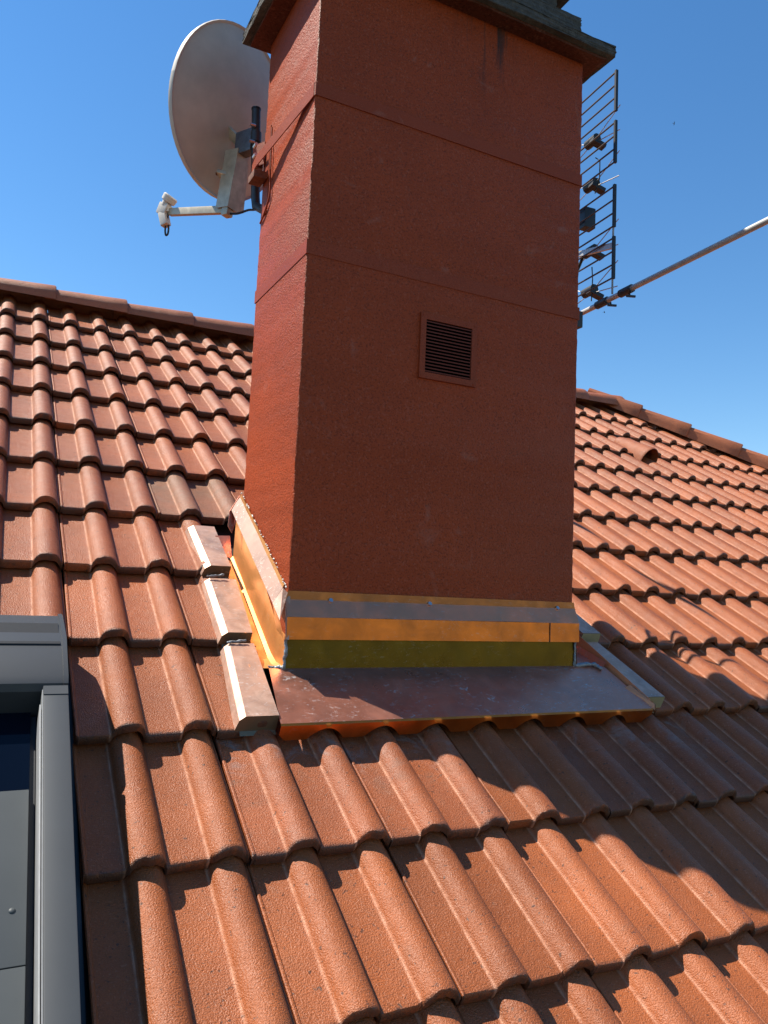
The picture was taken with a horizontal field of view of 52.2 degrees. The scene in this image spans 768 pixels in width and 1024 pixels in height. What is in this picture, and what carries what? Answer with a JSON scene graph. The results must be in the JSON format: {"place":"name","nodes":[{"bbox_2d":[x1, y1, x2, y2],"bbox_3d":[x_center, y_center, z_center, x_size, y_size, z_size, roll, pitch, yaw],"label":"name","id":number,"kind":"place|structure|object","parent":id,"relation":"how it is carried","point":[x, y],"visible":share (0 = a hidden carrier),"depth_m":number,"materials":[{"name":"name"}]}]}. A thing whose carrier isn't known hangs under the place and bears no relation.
{"place":"outdoors","nodes":[
{"label":"outdoors","id":0,"kind":"place"},
{"bbox_2d":[0,278,767,1023],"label":"roof","id":1,"kind":"structure","parent":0,"point":[580,870],"depth_m":1.85,"materials":[{"name":"tile"}]},
{"bbox_2d":[0,614,85,1023],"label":"roof window","id":2,"kind":"structure","parent":1,"relation":"on","point":[42,971],"depth_m":1.30,"materials":[{"name":"metal"}]},
{"bbox_2d":[185,492,664,740],"bbox_3d":[0.099,0.280,2.432,1.332,0.638,0.821,5,-6,-27],"label":"copper flashing","id":3,"kind":"object","parent":1,"relation":"on","point":[339,666],"visible":0.99,"depth_m":2.13,"materials":[{"name":"metal"}]},
{"bbox_2d":[242,0,616,680],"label":"chimney","id":4,"kind":"object","parent":1,"relation":"on","point":[412,412],"visible":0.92,"depth_m":2.29,"materials":[{"name":"red painted stucco render"},{"name":"concrete"}]},
{"bbox_2d":[156,19,272,235],"bbox_3d":[-0.546,-1.330,2.731,0.459,0.843,0.625,4,-6,-15],"label":"satellite dish","id":5,"kind":"object","parent":4,"relation":"attached to","point":[218,91],"visible":0.95,"depth_m":2.75,"materials":[{"name":"grey metal"}]},
{"bbox_2d":[577,311,582,329],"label":"bracket block","id":6,"kind":"structure","parent":4,"relation":"attached to","point":[580,323],"depth_m":2.60,"materials":[{"name":"black plastic"}]},
{"bbox_2d":[578,69,619,303],"bbox_3d":[0.671,-0.638,2.911,0.392,1.980,0.284,0,-6,23],"label":"bay antenna","id":7,"kind":"object","parent":4,"relation":"attached to","point":[587,219],"visible":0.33,"depth_m":2.88,"materials":[{"name":"black metal"}]},
{"bbox_2d":[581,217,767,314],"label":"antenna pole","id":8,"kind":"object","parent":4,"relation":"attached to","point":[627,291],"visible":0.81,"depth_m":2.48,"materials":[{"name":"metal"}]},
{"bbox_2d":[0,0,767,455],"label":"sky","id":9,"kind":"structure","parent":0,"point":[89,156],"materials":[{"name":"blue"}]}
]}

